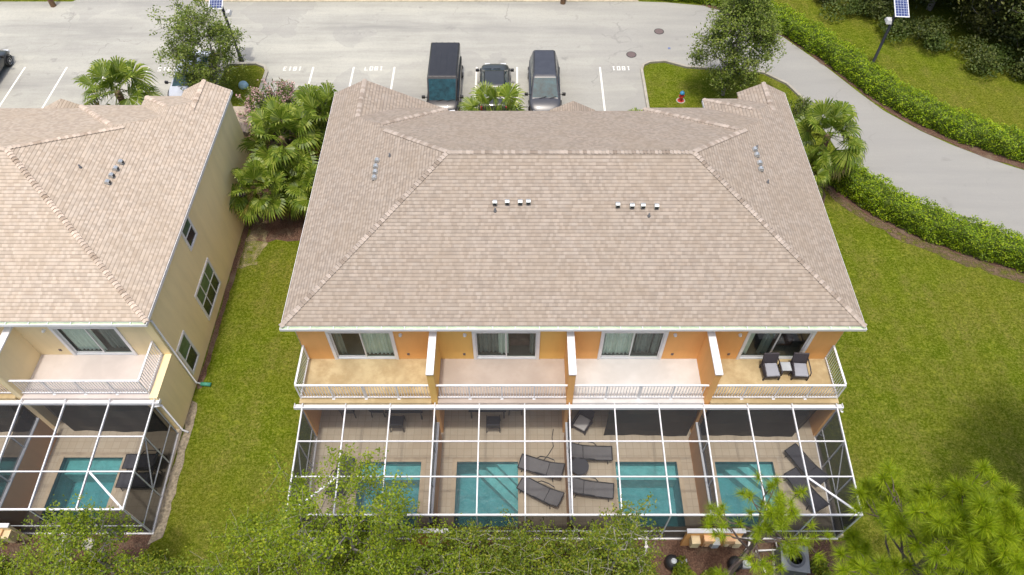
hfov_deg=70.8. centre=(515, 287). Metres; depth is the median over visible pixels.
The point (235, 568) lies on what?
scrub tree
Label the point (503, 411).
dining table
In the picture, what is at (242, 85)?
utility lid
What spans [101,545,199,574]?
scrub tree
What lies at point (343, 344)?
sliding door
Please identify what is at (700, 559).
mulch bed
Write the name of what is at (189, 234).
window
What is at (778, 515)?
pine tree
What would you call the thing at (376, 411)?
patio chair
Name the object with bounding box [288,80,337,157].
fan palm
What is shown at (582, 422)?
armchair
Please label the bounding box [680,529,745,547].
equipment wall
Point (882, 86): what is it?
hedge
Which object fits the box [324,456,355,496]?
sun lounger
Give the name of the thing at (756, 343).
sliding door
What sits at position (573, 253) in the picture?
townhouse block
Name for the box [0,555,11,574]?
shrub
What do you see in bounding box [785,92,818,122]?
oleander
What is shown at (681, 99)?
fire hydrant
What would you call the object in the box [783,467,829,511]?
sun lounger
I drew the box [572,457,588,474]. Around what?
side table
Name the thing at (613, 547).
scrub tree
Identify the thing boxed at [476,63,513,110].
sedan
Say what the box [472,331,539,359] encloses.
sliding door
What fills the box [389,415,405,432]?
patio chair
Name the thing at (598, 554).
scrub tree
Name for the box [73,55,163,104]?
fan palm
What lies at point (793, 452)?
sun lounger
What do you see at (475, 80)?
stall line
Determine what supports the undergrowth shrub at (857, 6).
on the ground
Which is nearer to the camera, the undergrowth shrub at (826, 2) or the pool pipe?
the pool pipe
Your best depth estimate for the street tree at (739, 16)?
40.60 m
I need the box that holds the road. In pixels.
[0,0,1023,238]
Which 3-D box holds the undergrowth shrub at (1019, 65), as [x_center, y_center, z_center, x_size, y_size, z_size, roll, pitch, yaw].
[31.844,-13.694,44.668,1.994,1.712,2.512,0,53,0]
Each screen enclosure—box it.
[0,399,178,534]
[286,402,862,539]
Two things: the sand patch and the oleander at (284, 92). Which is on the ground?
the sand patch
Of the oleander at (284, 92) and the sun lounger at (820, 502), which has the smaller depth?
the sun lounger at (820, 502)
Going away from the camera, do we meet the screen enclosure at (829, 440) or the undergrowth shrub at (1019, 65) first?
the screen enclosure at (829, 440)
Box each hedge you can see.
[668,0,1023,162]
[825,149,1023,271]
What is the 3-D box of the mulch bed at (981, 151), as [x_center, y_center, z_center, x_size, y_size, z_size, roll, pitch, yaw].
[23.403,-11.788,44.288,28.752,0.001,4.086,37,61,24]
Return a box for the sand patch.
[237,227,267,267]
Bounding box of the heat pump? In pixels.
[771,543,810,574]
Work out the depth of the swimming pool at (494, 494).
30.20 m
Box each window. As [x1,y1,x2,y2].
[176,330,199,374]
[181,216,197,250]
[194,257,221,320]
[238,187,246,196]
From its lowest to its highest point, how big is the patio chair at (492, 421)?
0.952 m
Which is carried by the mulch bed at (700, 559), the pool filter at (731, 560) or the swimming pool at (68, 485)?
the pool filter at (731, 560)
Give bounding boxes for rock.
[82,538,93,548]
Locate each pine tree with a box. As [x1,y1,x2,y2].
[698,471,835,574]
[827,455,1023,574]
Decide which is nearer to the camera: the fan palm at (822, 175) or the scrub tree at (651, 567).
the scrub tree at (651, 567)
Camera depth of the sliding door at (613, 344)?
29.44 m
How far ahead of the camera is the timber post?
49.80 m
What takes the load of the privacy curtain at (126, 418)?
hanging from the townhouse block at (121, 228)
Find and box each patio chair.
[338,410,355,417]
[369,410,385,417]
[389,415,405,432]
[486,415,500,432]
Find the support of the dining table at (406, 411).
on the pool deck at (463, 425)
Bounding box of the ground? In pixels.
[0,0,1023,574]
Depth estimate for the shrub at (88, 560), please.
27.02 m
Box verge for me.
[203,0,637,0]
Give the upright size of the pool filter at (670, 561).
0.630 m
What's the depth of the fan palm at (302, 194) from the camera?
35.62 m
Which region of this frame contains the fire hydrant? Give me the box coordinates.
[676,91,684,102]
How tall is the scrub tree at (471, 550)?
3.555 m
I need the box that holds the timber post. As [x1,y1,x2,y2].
[47,0,55,6]
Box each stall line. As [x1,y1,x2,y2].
[0,67,25,105]
[42,67,67,107]
[308,67,313,83]
[349,67,354,85]
[390,67,394,88]
[474,67,477,96]
[516,67,517,101]
[599,67,605,110]
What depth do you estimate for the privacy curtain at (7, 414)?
29.88 m
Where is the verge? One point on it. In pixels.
(425, 0)
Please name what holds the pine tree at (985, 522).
on the ground
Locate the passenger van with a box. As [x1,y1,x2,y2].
[422,42,463,110]
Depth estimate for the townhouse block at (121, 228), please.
29.68 m
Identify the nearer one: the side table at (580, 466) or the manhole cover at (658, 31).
the side table at (580, 466)
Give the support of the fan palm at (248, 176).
on the mulch bed at (288, 229)
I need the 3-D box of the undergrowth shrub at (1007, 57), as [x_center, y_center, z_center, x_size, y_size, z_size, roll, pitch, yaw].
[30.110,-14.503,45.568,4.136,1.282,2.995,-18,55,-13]
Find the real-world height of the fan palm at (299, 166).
3.526 m
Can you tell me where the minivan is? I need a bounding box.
[525,50,565,110]
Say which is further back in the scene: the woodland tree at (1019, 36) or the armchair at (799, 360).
the woodland tree at (1019, 36)
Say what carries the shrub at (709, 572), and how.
on the mulch bed at (700, 559)
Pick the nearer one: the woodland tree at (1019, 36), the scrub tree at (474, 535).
the scrub tree at (474, 535)
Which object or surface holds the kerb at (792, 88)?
on the ground
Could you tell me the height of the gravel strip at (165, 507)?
0.001 m
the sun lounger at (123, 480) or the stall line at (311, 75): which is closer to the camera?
the sun lounger at (123, 480)
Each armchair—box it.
[571,410,594,434]
[759,352,782,380]
[790,352,811,380]
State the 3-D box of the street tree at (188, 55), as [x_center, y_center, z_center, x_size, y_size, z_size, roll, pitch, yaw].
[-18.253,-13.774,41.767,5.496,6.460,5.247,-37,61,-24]
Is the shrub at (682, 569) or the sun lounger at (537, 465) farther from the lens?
the sun lounger at (537, 465)
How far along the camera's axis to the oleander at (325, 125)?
39.16 m
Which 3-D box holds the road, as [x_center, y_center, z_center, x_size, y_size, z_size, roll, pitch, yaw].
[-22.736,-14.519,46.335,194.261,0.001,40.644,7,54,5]
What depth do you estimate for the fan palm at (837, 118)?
36.81 m
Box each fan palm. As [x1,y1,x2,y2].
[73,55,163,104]
[228,156,290,222]
[237,93,324,186]
[264,152,314,219]
[283,163,317,218]
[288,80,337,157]
[456,80,526,110]
[794,97,868,181]
[803,143,831,197]
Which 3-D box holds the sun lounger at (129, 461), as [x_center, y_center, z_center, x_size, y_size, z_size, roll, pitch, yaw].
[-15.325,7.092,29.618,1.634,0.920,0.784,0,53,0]
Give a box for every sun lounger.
[115,472,131,490]
[122,454,137,470]
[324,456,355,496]
[516,475,564,508]
[517,453,564,481]
[571,442,612,463]
[572,478,613,501]
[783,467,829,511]
[784,443,828,484]
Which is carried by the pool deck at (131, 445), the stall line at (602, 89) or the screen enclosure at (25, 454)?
the screen enclosure at (25, 454)
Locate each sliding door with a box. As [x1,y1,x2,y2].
[47,327,137,354]
[324,331,398,359]
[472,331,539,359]
[597,331,668,359]
[736,331,816,359]
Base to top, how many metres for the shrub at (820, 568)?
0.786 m
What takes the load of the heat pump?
on the mulch bed at (700, 559)
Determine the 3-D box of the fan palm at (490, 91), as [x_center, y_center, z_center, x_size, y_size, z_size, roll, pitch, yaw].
[-1.189,-9.175,39.742,4.082,4.207,4.212,17,55,12]
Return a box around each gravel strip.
[147,401,196,544]
[197,204,254,388]
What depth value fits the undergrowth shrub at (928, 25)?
46.79 m
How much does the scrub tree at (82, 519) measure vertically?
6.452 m
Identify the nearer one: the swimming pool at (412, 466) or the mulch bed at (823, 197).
the swimming pool at (412, 466)
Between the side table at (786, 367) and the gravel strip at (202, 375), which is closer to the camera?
the side table at (786, 367)
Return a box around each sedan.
[0,49,12,71]
[164,50,216,95]
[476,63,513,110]
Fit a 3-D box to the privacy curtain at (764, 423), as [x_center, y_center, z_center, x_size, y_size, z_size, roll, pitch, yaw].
[10.211,5.572,29.818,4.820,2.388,0.578,-6,54,-4]
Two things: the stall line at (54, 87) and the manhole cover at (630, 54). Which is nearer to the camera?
the stall line at (54, 87)
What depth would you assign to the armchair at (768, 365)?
29.07 m
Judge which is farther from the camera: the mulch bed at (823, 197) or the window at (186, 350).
the mulch bed at (823, 197)
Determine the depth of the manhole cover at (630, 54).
46.75 m
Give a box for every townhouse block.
[0,79,268,432]
[279,78,866,435]
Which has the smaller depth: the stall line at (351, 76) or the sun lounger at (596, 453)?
the sun lounger at (596, 453)
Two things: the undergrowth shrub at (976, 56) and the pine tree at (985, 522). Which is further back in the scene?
the undergrowth shrub at (976, 56)
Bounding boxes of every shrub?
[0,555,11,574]
[62,551,102,574]
[135,545,173,573]
[672,555,696,574]
[700,566,718,574]
[810,558,831,574]
[819,0,840,5]
[819,0,876,21]
[862,0,894,18]
[878,9,953,42]
[878,13,920,43]
[923,29,954,50]
[953,34,1001,72]
[969,41,1023,78]
[1009,52,1023,80]
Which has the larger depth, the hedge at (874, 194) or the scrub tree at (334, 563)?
the hedge at (874, 194)
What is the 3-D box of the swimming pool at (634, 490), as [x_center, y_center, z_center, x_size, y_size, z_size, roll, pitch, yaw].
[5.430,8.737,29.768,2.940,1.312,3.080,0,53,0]
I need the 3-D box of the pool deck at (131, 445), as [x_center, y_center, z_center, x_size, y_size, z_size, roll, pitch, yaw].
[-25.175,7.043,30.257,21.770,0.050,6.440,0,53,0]
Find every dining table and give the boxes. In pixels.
[385,410,422,419]
[469,410,505,417]
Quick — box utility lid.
[238,81,248,89]
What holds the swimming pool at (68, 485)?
in the pool deck at (131, 445)
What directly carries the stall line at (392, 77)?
on the road
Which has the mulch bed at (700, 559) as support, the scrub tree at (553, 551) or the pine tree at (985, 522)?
the scrub tree at (553, 551)
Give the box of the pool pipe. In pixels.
[755,539,777,570]
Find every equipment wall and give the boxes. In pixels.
[0,523,30,542]
[410,529,449,545]
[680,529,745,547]
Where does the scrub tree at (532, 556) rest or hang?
on the ground
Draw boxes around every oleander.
[235,78,301,145]
[297,84,330,137]
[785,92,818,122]
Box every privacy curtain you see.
[0,405,19,431]
[44,405,149,431]
[604,410,697,435]
[705,410,815,436]
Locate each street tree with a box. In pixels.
[146,0,250,90]
[686,0,792,97]
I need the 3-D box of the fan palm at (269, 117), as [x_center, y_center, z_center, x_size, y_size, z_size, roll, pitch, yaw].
[-11.889,-7.160,37.549,4.790,5.317,4.663,32,60,22]
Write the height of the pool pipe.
0.283 m
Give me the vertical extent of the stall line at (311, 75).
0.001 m
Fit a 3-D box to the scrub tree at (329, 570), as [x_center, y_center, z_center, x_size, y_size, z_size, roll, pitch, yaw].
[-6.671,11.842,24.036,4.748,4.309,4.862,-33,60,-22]
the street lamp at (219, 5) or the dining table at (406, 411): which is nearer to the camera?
the dining table at (406, 411)
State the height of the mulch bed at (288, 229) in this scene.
0.001 m
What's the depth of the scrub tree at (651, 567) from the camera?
24.92 m
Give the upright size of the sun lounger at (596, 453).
0.650 m
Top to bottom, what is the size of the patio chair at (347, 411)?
0.952 m
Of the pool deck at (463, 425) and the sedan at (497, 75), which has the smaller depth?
the pool deck at (463, 425)
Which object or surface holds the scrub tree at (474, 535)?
on the ground
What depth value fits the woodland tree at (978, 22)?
45.98 m
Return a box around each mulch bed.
[0,535,150,574]
[245,133,320,164]
[247,184,305,241]
[298,540,848,574]
[702,4,1023,168]
[814,173,825,203]
[824,187,1023,282]
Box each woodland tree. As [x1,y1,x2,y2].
[910,0,964,10]
[948,0,1023,46]
[983,0,1023,60]
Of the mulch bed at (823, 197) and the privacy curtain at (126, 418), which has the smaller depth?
the privacy curtain at (126, 418)
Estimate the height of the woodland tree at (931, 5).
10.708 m
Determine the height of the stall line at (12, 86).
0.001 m
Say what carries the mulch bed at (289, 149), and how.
on the ground
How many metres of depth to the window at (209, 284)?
33.43 m
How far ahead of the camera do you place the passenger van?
42.42 m
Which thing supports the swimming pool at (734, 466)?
in the pool deck at (463, 425)
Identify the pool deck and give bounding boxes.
[0,390,194,528]
[297,410,843,537]
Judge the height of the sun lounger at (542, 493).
0.650 m
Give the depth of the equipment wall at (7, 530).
27.19 m
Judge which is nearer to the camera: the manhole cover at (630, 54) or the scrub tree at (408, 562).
the scrub tree at (408, 562)
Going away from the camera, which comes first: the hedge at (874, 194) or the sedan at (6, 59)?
the hedge at (874, 194)
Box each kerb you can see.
[216,62,268,103]
[640,59,807,107]
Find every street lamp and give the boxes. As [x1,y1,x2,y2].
[209,0,243,61]
[872,0,909,65]
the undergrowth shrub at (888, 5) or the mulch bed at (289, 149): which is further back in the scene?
the undergrowth shrub at (888, 5)
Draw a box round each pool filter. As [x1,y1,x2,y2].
[664,554,686,570]
[727,556,750,571]
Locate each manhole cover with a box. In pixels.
[626,51,635,57]
[654,28,663,33]
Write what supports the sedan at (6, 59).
on the road
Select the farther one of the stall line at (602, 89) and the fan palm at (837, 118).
the stall line at (602, 89)
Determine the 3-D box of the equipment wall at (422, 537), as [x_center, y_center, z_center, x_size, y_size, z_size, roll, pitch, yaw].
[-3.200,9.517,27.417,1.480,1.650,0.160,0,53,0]
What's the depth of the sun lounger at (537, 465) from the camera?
29.57 m
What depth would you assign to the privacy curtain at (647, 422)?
29.75 m
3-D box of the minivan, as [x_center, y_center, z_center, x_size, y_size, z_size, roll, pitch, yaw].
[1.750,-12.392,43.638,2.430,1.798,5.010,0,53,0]
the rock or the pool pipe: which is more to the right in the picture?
the pool pipe
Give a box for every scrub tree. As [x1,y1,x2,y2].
[0,528,68,574]
[20,493,150,574]
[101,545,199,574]
[169,502,335,574]
[245,442,424,574]
[280,559,353,574]
[305,505,424,574]
[360,506,484,574]
[408,537,515,574]
[430,513,555,574]
[488,508,588,574]
[494,527,602,574]
[558,520,659,574]
[562,492,665,574]
[611,543,660,574]
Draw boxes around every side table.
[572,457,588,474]
[778,362,791,375]
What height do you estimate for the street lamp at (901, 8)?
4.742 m
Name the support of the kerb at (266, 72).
on the ground
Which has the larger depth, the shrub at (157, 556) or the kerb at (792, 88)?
the kerb at (792, 88)
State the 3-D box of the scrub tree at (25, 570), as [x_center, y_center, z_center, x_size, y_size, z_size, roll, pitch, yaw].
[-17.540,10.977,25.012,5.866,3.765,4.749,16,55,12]
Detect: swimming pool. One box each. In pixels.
[39,452,129,507]
[351,457,425,513]
[450,457,522,513]
[611,457,688,513]
[712,457,788,513]
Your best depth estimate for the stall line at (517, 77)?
45.42 m
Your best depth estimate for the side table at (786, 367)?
29.14 m
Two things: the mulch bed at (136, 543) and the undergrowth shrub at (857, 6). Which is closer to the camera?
the mulch bed at (136, 543)
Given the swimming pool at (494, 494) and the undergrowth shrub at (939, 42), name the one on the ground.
the undergrowth shrub at (939, 42)
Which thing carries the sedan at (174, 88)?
on the road
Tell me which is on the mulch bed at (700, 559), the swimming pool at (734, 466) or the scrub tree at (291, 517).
the scrub tree at (291, 517)
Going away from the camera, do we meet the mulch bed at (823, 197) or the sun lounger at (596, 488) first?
the sun lounger at (596, 488)

